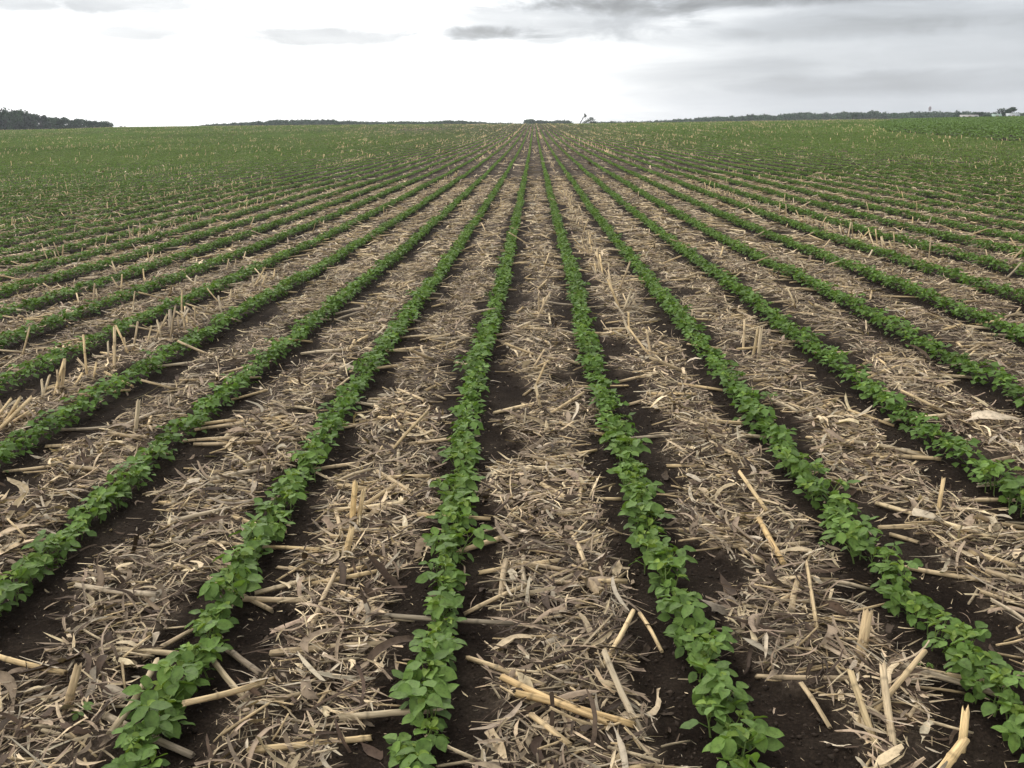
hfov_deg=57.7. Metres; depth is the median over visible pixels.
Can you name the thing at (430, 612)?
soybean plant
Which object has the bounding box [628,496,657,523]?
soybean plant
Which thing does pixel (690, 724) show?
soybean plant
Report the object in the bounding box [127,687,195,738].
soybean plant
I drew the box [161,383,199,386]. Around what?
corn stalk
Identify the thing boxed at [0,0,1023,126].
sky
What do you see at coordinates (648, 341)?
corn stub
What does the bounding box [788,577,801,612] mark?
corn stalk
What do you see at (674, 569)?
soybean plant
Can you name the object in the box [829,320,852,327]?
corn stalk
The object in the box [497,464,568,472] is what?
corn stalk
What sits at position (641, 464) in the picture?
soybean plant
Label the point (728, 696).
soybean plant
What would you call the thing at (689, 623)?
soybean plant
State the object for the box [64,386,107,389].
corn stalk
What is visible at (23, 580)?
soybean plant
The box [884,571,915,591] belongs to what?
soybean plant
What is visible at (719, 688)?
soybean plant
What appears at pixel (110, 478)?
soybean plant
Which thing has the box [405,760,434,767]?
soybean plant
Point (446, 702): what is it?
soybean plant
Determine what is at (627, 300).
corn stub
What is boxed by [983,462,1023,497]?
soybean plant
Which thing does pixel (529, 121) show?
woodland
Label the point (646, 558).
soybean plant
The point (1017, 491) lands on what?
soybean plant
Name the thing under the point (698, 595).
soybean plant
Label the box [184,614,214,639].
soybean plant
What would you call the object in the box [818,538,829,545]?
weed seedling
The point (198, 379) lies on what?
corn stalk
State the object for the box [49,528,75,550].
soybean plant
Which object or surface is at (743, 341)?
corn stub
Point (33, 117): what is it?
broadleaf tree
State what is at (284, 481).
soybean plant
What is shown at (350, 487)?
corn stalk
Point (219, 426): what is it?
corn stalk
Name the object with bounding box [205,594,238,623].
soybean plant
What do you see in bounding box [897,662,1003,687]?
corn stalk
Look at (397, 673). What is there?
soybean plant
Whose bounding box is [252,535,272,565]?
soybean plant
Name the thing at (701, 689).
soybean plant
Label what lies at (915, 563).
soybean plant
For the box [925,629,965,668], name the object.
soybean plant
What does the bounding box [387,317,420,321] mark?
corn stalk
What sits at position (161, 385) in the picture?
corn stalk
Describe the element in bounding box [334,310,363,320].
corn stalk
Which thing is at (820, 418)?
corn stalk
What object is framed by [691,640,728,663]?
soybean plant
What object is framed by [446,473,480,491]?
soybean plant
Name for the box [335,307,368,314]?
corn stalk
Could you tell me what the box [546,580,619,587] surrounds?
corn stalk
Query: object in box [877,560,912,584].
soybean plant
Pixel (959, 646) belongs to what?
soybean plant
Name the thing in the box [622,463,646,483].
soybean plant
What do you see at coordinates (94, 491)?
soybean plant
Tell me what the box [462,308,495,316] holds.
corn stalk
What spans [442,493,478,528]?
soybean plant
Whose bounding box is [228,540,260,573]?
soybean plant
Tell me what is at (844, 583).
corn stalk
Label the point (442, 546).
soybean plant
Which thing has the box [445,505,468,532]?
soybean plant
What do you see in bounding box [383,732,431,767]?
soybean plant
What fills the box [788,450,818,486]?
soybean plant
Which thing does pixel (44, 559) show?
soybean plant
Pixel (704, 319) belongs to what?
corn stalk
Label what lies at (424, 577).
soybean plant
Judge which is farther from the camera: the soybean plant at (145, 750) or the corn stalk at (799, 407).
the corn stalk at (799, 407)
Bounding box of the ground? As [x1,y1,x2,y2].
[0,121,1023,767]
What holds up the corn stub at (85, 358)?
on the ground
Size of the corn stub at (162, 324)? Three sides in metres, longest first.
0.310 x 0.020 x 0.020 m
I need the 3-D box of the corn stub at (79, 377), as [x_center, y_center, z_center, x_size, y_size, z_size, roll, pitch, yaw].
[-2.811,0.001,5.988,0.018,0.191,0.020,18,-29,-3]
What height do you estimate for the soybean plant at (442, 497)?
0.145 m
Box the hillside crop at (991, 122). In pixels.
[874,116,1023,139]
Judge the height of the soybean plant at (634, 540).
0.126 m
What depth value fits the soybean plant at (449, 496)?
3.81 m
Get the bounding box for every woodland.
[200,119,520,125]
[522,119,571,123]
[596,110,1023,122]
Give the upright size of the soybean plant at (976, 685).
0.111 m
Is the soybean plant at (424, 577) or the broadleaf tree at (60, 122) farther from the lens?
the broadleaf tree at (60, 122)
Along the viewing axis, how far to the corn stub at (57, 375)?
5.88 m
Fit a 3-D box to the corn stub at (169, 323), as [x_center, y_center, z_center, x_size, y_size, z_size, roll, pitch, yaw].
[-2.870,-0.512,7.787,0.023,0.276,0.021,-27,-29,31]
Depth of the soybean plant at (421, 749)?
2.26 m
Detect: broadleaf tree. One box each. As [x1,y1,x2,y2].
[0,107,12,129]
[4,111,22,129]
[9,110,25,129]
[15,110,29,129]
[22,113,34,128]
[28,113,38,128]
[36,115,46,128]
[41,116,49,128]
[50,118,56,128]
[56,117,68,128]
[64,118,73,128]
[71,118,84,127]
[73,119,90,127]
[98,121,106,126]
[849,112,858,118]
[994,108,1012,115]
[1006,107,1016,112]
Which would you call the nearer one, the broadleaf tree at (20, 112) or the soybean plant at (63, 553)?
the soybean plant at (63, 553)
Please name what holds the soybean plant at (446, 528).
on the ground
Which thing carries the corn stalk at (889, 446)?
on the ground
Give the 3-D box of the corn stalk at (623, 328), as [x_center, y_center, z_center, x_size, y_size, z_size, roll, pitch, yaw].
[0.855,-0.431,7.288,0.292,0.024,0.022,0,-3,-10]
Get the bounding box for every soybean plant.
[0,562,38,605]
[0,575,27,616]
[0,585,22,601]
[0,587,20,611]
[0,597,7,611]
[10,566,31,599]
[11,562,54,588]
[12,552,43,583]
[15,573,39,595]
[17,541,60,568]
[21,534,65,571]
[25,552,58,575]
[33,529,67,569]
[42,542,76,566]
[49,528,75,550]
[53,533,80,558]
[53,534,80,562]
[61,521,89,546]
[66,511,91,533]
[67,500,112,526]
[68,504,108,531]
[71,514,96,539]
[79,494,115,522]
[80,491,115,520]
[87,486,103,507]
[91,486,124,513]
[101,758,148,767]
[103,464,129,497]
[107,479,130,505]
[107,481,129,509]
[112,726,160,761]
[113,714,149,762]
[116,486,131,507]
[118,463,142,493]
[118,475,139,484]
[119,690,181,743]
[121,456,152,487]
[122,671,195,715]
[123,727,169,767]
[125,737,161,767]
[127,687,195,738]
[128,470,150,490]
[138,702,184,743]
[142,659,201,709]
[158,697,183,714]
[161,664,209,710]
[165,637,229,680]
[167,653,215,694]
[178,636,220,686]
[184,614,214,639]
[189,601,229,633]
[189,617,233,650]
[193,626,229,636]
[197,573,263,618]
[200,619,232,649]
[205,577,243,613]
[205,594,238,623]
[210,565,262,596]
[211,573,240,597]
[212,550,258,580]
[224,582,240,604]
[226,555,255,576]
[228,523,276,559]
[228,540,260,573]
[231,568,253,584]
[239,551,257,565]
[241,512,278,540]
[241,532,276,554]
[243,554,261,572]
[246,534,263,562]
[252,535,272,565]
[253,497,284,518]
[254,501,281,519]
[258,505,291,523]
[260,516,286,541]
[264,491,288,509]
[267,482,289,506]
[268,512,295,541]
[270,510,293,521]
[271,469,307,494]
[271,487,305,509]
[279,479,309,503]
[279,491,307,518]
[285,467,309,475]
[286,450,316,475]
[294,476,303,498]
[295,451,317,474]
[298,440,323,460]
[298,451,327,473]
[298,470,314,491]
[301,443,326,456]
[305,459,324,481]
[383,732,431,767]
[385,737,430,767]
[388,673,458,719]
[389,649,448,691]
[391,669,425,712]
[395,739,436,767]
[399,657,456,699]
[402,688,447,733]
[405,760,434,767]
[407,680,450,731]
[409,629,451,649]
[409,646,454,680]
[411,698,453,739]
[412,624,458,638]
[415,566,470,595]
[418,556,441,576]
[418,637,466,670]
[421,534,445,555]
[422,523,456,545]
[423,590,457,628]
[423,600,452,621]
[423,633,463,671]
[423,635,452,679]
[424,591,459,613]
[425,510,470,527]
[425,718,449,752]
[426,596,464,632]
[427,614,466,635]
[427,621,447,647]
[428,558,465,587]
[429,478,457,490]
[429,542,458,578]
[432,595,458,613]
[435,549,465,568]
[437,445,468,465]
[437,473,465,494]
[437,491,462,513]
[437,495,470,518]
[438,524,496,563]
[438,578,464,596]
[438,582,462,607]
[439,453,469,479]
[440,484,470,505]
[441,523,465,544]
[441,540,461,567]
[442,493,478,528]
[443,446,481,466]
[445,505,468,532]
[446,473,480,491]
[446,507,471,541]
[448,435,475,445]
[448,511,469,532]
[450,439,481,463]
[450,449,484,473]
[450,489,469,501]
[452,426,473,449]
[453,439,480,454]
[453,490,477,515]
[462,465,478,487]
[463,454,479,474]
[465,476,485,495]
[599,422,626,443]
[604,443,625,462]
[606,431,626,458]
[606,450,635,481]
[610,462,648,482]
[611,436,652,461]
[613,467,638,486]
[615,438,634,455]
[617,462,643,484]
[618,499,664,529]
[619,472,651,487]
[620,478,645,499]
[621,502,656,517]
[622,448,642,464]
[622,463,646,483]
[624,481,664,500]
[625,508,666,531]
[625,528,668,547]
[628,491,654,501]
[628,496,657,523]
[629,512,675,534]
[629,516,666,545]
[629,525,656,552]
[629,539,665,572]
[630,489,652,514]
[632,483,659,499]
[635,539,663,565]
[638,535,677,547]
[642,545,697,578]
[642,556,677,578]
[648,556,684,598]
[648,567,674,592]
[649,547,689,589]
[655,568,688,594]
[656,587,680,612]
[657,589,698,621]
[663,594,708,632]
[663,626,707,656]
[671,587,701,608]
[672,617,709,657]
[679,634,726,663]
[680,696,728,737]
[685,643,720,682]
[686,620,719,637]
[687,626,736,660]
[688,652,738,695]
[688,657,732,703]
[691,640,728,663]
[692,679,732,700]
[695,681,753,723]
[702,725,784,760]
[703,701,767,750]
[706,665,747,716]
[710,725,766,758]
[713,717,741,752]
[716,755,753,767]
[729,718,767,759]
[733,752,769,767]
[765,440,793,469]
[771,440,792,456]
[775,446,791,473]
[776,450,811,479]
[777,457,804,478]
[787,458,823,492]
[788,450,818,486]
[793,474,822,500]
[796,479,830,509]
[804,483,824,499]
[808,465,829,477]
[813,477,860,510]
[817,490,846,508]
[817,504,830,518]
[819,506,841,525]
[819,528,876,563]
[823,503,848,529]
[825,491,854,526]
[827,501,860,519]
[830,508,853,542]
[831,517,846,534]
[834,514,882,546]
[842,518,881,559]
[855,540,887,570]
[868,546,898,574]
[870,541,903,574]
[870,568,909,598]
[874,558,922,590]
[875,588,909,616]
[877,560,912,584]
[877,582,934,625]
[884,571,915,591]
[885,584,915,612]
[899,600,943,627]
[916,596,939,633]
[921,618,958,650]
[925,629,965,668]
[927,609,962,639]
[931,622,980,648]
[942,621,990,660]
[943,649,981,690]
[945,660,1013,695]
[951,641,1006,669]
[962,671,1001,703]
[967,458,987,482]
[967,461,980,476]
[969,460,1000,492]
[970,459,1015,481]
[972,465,1002,489]
[974,665,1023,716]
[974,671,1023,702]
[976,669,1022,720]
[977,464,1015,495]
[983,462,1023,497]
[991,720,1023,752]
[994,693,1023,748]
[996,474,1023,508]
[997,698,1023,740]
[1002,478,1023,516]
[1002,488,1023,512]
[1003,491,1023,503]
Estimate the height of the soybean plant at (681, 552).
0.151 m
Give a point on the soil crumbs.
(670, 693)
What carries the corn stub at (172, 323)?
on the ground
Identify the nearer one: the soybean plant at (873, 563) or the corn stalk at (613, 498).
the soybean plant at (873, 563)
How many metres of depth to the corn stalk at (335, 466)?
4.48 m
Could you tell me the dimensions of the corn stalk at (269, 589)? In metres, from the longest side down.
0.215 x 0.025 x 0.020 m
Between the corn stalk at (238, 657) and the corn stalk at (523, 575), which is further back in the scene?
the corn stalk at (523, 575)
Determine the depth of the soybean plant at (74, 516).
3.77 m
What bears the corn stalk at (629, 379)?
on the ground
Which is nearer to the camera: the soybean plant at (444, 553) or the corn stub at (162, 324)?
the soybean plant at (444, 553)
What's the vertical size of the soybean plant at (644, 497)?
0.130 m
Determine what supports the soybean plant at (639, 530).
on the ground
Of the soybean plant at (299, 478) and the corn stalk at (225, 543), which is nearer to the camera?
the corn stalk at (225, 543)
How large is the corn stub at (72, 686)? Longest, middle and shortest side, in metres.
0.182 x 0.030 x 0.021 m
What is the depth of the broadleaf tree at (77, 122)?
537.32 m
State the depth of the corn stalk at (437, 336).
7.15 m
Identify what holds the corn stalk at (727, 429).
on the ground
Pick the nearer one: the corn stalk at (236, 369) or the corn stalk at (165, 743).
the corn stalk at (165, 743)
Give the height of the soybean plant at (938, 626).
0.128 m
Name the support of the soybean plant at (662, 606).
on the ground
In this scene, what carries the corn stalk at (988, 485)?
on the ground
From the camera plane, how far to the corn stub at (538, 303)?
8.01 m
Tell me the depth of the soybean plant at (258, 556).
3.40 m
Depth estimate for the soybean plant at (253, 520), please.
3.64 m
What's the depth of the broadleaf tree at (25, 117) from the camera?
508.91 m
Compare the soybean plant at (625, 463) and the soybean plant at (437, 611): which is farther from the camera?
the soybean plant at (625, 463)
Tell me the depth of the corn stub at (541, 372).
5.71 m
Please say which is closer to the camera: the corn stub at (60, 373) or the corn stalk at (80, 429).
the corn stalk at (80, 429)
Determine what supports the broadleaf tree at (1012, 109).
on the ground
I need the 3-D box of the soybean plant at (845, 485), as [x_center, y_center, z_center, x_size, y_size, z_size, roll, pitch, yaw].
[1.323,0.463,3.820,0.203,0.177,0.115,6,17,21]
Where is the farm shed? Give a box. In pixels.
[959,115,978,116]
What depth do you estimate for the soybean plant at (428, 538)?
3.49 m
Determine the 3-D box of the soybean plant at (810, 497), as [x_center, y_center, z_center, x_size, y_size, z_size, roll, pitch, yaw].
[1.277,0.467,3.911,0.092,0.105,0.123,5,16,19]
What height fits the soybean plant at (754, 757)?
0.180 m
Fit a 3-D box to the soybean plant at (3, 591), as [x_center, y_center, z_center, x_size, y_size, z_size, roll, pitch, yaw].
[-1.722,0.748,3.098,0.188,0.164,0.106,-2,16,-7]
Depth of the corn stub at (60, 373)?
5.89 m
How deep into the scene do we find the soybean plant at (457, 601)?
2.97 m
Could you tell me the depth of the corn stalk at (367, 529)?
3.71 m
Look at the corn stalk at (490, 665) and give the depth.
2.75 m
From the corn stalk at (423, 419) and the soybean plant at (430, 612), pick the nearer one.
the soybean plant at (430, 612)
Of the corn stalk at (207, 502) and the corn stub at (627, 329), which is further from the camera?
the corn stub at (627, 329)
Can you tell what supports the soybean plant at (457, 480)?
on the ground
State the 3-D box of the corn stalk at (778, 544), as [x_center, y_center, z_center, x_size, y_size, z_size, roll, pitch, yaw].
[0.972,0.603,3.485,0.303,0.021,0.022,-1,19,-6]
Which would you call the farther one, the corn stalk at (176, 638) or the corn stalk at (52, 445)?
the corn stalk at (52, 445)
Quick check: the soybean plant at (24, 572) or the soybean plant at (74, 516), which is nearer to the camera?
the soybean plant at (24, 572)
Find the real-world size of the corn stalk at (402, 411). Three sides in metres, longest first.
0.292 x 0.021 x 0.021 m
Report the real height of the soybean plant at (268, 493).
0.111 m
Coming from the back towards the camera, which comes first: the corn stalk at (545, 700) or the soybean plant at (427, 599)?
the soybean plant at (427, 599)
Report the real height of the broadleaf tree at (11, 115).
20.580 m
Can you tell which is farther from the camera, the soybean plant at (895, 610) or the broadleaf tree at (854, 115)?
the broadleaf tree at (854, 115)
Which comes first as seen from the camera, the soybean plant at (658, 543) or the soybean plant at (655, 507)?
the soybean plant at (658, 543)
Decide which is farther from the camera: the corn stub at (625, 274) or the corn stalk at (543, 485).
the corn stub at (625, 274)
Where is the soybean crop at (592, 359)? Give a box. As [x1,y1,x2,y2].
[0,119,1023,762]
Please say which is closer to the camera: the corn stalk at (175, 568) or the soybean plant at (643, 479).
the corn stalk at (175, 568)
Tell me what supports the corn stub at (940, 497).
on the ground
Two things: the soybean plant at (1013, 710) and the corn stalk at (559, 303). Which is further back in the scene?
the corn stalk at (559, 303)
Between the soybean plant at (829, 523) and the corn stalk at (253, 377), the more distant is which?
the corn stalk at (253, 377)
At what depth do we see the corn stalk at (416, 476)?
4.26 m
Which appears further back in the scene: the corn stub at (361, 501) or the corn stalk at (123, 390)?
the corn stalk at (123, 390)
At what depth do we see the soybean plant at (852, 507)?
3.73 m
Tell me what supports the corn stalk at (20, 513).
on the ground
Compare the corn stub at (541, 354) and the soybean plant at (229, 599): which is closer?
the soybean plant at (229, 599)
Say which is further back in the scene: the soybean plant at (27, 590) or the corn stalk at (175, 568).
the corn stalk at (175, 568)
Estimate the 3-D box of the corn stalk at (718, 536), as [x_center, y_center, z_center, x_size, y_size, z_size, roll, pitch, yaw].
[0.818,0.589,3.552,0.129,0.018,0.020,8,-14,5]
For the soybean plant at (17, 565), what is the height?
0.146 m
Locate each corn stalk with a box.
[0,654,67,675]
[3,463,63,472]
[17,512,54,516]
[44,441,107,447]
[47,376,78,387]
[51,443,115,460]
[60,425,111,430]
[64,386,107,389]
[66,568,128,585]
[69,464,124,472]
[73,582,159,597]
[77,389,130,392]
[91,570,134,575]
[98,647,174,655]
[101,711,195,758]
[104,371,133,387]
[106,657,158,734]
[107,431,148,438]
[117,410,157,429]
[129,325,176,335]
[140,379,174,389]
[140,628,192,660]
[144,333,179,337]
[145,415,152,433]
[149,361,194,368]
[158,501,218,508]
[160,506,230,527]
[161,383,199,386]
[164,565,226,569]
[175,479,225,489]
[176,340,215,358]
[179,378,213,380]
[182,436,234,442]
[182,676,275,706]
[184,374,234,377]
[187,494,222,510]
[189,418,236,427]
[193,439,262,445]
[194,422,245,430]
[206,575,273,612]
[208,540,269,548]
[210,464,278,480]
[211,660,255,709]
[213,422,262,428]
[218,504,227,532]
[222,363,252,373]
[224,376,261,378]
[225,649,262,676]
[231,389,267,400]
[231,515,286,532]
[235,414,280,422]
[236,415,287,421]
[242,596,309,602]
[245,691,300,705]
[246,458,262,466]
[246,734,372,753]
[254,576,314,595]
[269,545,320,550]
[269,640,384,656]
[275,338,312,342]
[275,566,339,575]
[287,421,331,430]
[288,310,314,311]
[294,405,318,410]
[294,429,310,442]
[295,315,331,320]
[300,348,341,354]
[308,568,338,632]
[311,569,378,585]
[315,460,372,469]
[327,500,405,511]
[329,534,371,539]
[333,327,370,332]
[333,420,382,430]
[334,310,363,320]
[334,468,370,482]
[334,509,343,538]
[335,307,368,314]
[336,484,369,490]
[338,708,442,721]
[339,565,367,574]
[340,590,399,622]
[343,483,396,518]
[343,525,414,532]
[349,363,402,371]
[353,335,367,344]
[355,401,381,406]
[359,413,410,422]
[364,347,408,351]
[366,474,430,480]
[367,399,400,404]
[368,397,416,399]
[369,478,408,495]
[371,613,513,625]
[374,326,385,336]
[375,469,412,493]
[377,416,427,420]
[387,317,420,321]
[387,347,419,351]
[396,449,400,474]
[397,388,425,401]
[397,409,444,420]
[401,334,436,338]
[403,505,440,510]
[405,326,429,329]
[408,348,434,360]
[409,424,433,436]
[409,437,450,444]
[417,512,490,520]
[424,384,436,390]
[426,332,456,338]
[430,390,446,399]
[432,318,464,319]
[432,337,473,339]
[437,339,458,347]
[456,532,517,553]
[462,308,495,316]
[463,583,526,615]
[466,656,546,687]
[478,558,560,574]
[493,400,544,413]
[494,331,517,336]
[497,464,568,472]
[498,558,508,598]
[499,674,609,725]
[504,342,538,356]
[514,320,532,329]
[514,690,635,728]
[520,327,553,329]
[520,554,530,596]
[522,381,542,395]
[523,560,594,576]
[528,712,571,747]
[531,360,550,369]
[531,455,579,467]
[539,482,587,508]
[545,449,597,458]
[546,301,572,305]
[546,356,580,364]
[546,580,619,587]
[548,391,584,415]
[555,496,621,500]
[557,329,579,336]
[558,421,603,435]
[569,531,587,567]
[570,385,628,387]
[573,571,626,610]
[576,483,582,509]
[583,578,627,583]
[600,609,634,667]
[601,649,647,741]
[603,327,638,330]
[618,372,660,382]
[624,318,661,319]
[629,390,670,405]
[631,433,680,438]
[638,612,663,652]
[647,392,696,395]
[649,356,686,371]
[666,464,728,468]
[676,417,700,424]
[678,382,726,391]
[678,523,754,532]
[693,318,711,320]
[699,417,743,424]
[707,440,739,456]
[709,534,741,541]
[711,428,729,439]
[712,434,771,438]
[715,515,755,518]
[729,374,780,380]
[732,541,809,547]
[736,343,776,349]
[738,470,768,511]
[738,547,764,563]
[753,375,790,381]
[755,674,859,680]
[756,516,786,564]
[768,299,795,303]
[771,398,798,412]
[772,593,790,607]
[773,340,809,342]
[788,403,812,411]
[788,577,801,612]
[796,391,821,404]
[798,681,831,728]
[805,436,853,442]
[805,560,818,630]
[813,351,855,353]
[816,415,823,422]
[820,579,872,590]
[825,454,900,464]
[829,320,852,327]
[848,409,893,426]
[848,437,885,440]
[854,440,925,455]
[866,452,941,460]
[867,364,902,378]
[874,649,926,715]
[875,501,991,537]
[877,522,941,528]
[880,376,932,379]
[883,357,924,361]
[883,413,947,421]
[889,532,919,543]
[890,662,998,697]
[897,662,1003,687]
[900,389,944,411]
[905,565,992,583]
[922,372,973,378]
[942,323,962,330]
[948,534,1023,539]
[949,497,1014,501]
[955,341,996,343]
[960,344,980,354]
[967,549,1018,567]
[972,527,1023,533]
[976,481,1002,486]
[979,332,1014,336]
[980,589,1023,607]
[985,569,1023,584]
[990,597,1023,621]
[991,454,1017,462]
[1005,311,1021,316]
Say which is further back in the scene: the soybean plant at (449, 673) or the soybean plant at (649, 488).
the soybean plant at (649, 488)
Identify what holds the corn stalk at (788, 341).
on the ground
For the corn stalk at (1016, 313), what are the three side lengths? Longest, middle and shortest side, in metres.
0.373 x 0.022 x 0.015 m
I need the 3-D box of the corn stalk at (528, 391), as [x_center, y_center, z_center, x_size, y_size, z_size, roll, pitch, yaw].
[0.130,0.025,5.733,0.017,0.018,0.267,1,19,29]
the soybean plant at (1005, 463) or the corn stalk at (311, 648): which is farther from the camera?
the soybean plant at (1005, 463)
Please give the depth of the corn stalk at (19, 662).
2.76 m
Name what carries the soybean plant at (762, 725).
on the ground
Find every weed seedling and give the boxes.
[71,701,93,722]
[760,391,777,403]
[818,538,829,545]
[918,662,934,668]
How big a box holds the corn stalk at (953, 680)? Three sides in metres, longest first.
0.331 x 0.028 x 0.023 m
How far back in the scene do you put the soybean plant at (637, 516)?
3.70 m
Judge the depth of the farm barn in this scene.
374.31 m
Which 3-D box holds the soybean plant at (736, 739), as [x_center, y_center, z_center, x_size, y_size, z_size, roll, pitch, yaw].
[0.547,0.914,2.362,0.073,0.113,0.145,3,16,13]
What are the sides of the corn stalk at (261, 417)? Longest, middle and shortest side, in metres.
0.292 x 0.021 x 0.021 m
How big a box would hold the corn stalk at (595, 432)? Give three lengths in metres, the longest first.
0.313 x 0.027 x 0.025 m
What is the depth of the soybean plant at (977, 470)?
3.98 m
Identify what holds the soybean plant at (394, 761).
on the ground
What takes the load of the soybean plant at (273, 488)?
on the ground
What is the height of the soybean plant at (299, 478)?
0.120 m
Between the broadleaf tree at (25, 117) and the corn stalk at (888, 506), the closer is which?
the corn stalk at (888, 506)
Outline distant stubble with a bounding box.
[0,119,1023,767]
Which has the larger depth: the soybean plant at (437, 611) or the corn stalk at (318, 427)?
the corn stalk at (318, 427)
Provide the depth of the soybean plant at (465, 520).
3.63 m
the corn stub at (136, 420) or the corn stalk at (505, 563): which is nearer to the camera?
the corn stalk at (505, 563)
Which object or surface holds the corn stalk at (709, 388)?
on the ground
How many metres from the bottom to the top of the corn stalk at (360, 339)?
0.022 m
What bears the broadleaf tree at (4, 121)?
on the ground
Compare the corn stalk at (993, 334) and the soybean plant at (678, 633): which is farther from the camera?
the corn stalk at (993, 334)
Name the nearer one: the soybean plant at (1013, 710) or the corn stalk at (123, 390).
the soybean plant at (1013, 710)
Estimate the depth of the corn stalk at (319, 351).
6.78 m
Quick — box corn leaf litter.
[0,119,1023,767]
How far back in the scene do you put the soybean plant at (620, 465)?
4.16 m
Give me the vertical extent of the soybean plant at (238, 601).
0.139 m
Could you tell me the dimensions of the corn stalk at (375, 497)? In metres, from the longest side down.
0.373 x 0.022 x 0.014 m
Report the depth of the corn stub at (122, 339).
7.01 m
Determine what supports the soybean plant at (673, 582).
on the ground
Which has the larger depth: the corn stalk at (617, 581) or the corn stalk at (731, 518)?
the corn stalk at (731, 518)
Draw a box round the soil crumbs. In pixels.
[0,309,1023,767]
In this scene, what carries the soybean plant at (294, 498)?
on the ground
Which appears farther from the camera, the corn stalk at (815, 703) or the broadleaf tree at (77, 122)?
the broadleaf tree at (77, 122)
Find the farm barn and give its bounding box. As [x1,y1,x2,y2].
[1005,113,1019,115]
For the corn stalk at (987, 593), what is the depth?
3.05 m
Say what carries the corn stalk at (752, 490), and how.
on the ground
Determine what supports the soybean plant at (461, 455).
on the ground
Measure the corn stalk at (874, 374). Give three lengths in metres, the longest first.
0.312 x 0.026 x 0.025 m
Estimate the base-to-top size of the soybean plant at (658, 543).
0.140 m
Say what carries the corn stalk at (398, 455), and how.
on the ground
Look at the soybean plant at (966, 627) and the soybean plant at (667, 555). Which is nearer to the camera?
the soybean plant at (966, 627)
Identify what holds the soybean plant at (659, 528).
on the ground
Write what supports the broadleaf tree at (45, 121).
on the ground
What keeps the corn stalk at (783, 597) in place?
on the ground
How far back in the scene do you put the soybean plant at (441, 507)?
3.78 m
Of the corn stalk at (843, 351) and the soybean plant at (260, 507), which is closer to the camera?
the soybean plant at (260, 507)
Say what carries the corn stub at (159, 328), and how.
on the ground
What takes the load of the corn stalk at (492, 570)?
on the ground
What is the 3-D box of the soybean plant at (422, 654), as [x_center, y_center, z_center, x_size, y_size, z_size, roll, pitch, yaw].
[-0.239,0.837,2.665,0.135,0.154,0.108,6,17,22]
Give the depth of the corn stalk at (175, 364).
6.59 m
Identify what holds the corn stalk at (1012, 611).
on the ground
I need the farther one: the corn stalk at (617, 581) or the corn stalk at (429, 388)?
the corn stalk at (429, 388)
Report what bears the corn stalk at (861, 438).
on the ground
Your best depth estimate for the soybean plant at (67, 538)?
3.59 m
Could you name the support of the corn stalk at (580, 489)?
on the ground
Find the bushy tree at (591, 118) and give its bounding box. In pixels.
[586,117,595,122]
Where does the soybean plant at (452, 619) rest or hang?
on the ground
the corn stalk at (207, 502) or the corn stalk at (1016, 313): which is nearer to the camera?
the corn stalk at (207, 502)
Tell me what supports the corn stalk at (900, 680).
on the ground
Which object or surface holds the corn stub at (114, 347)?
on the ground
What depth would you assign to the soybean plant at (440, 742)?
2.37 m
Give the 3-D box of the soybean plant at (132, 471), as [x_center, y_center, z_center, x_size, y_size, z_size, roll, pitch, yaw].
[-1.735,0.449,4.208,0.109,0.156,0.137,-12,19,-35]
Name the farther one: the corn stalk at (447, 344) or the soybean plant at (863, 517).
the corn stalk at (447, 344)
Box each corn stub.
[20,326,29,357]
[40,378,44,402]
[41,374,50,397]
[52,358,65,397]
[56,369,60,394]
[60,359,65,393]
[62,662,81,711]
[72,372,83,390]
[76,357,91,374]
[82,334,88,376]
[93,362,96,379]
[107,341,108,360]
[113,326,115,367]
[114,325,128,353]
[131,321,138,352]
[133,399,140,433]
[146,325,152,342]
[153,313,167,341]
[156,320,162,337]
[168,309,170,332]
[169,305,175,338]
[169,309,173,332]
[177,308,189,328]
[181,290,182,318]
[194,306,195,323]
[252,267,265,288]
[344,525,355,555]
[350,480,357,524]
[356,487,365,524]
[388,410,427,452]
[533,349,544,366]
[533,363,545,389]
[534,383,541,406]
[536,291,550,317]
[538,294,539,311]
[599,254,602,272]
[607,279,619,307]
[613,302,625,317]
[619,261,630,288]
[622,290,631,311]
[623,320,631,339]
[625,293,634,311]
[627,326,649,354]
[645,329,651,354]
[742,319,745,346]
[751,328,758,357]
[757,326,762,361]
[847,669,881,753]
[853,608,872,666]
[879,662,899,756]
[936,478,945,515]
[937,737,969,767]
[958,705,969,752]
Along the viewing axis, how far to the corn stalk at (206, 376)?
6.22 m
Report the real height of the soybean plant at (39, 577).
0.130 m
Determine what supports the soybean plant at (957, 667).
on the ground
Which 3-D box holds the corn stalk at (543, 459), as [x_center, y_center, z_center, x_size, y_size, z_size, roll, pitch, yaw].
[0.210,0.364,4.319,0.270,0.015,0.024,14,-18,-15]
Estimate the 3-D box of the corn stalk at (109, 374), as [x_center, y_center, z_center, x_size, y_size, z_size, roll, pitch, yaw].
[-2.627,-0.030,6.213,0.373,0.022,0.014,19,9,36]
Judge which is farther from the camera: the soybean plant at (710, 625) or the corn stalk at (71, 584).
the corn stalk at (71, 584)
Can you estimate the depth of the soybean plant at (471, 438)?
4.53 m
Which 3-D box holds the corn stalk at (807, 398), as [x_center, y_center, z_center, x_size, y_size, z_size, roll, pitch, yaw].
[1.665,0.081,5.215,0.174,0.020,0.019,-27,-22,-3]
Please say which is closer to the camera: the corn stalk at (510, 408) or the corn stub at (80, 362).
the corn stalk at (510, 408)
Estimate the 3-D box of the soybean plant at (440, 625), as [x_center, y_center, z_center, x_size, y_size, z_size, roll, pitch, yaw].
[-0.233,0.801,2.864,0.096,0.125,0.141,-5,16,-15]
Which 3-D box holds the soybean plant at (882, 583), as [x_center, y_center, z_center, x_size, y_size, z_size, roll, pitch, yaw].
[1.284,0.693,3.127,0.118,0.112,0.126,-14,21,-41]

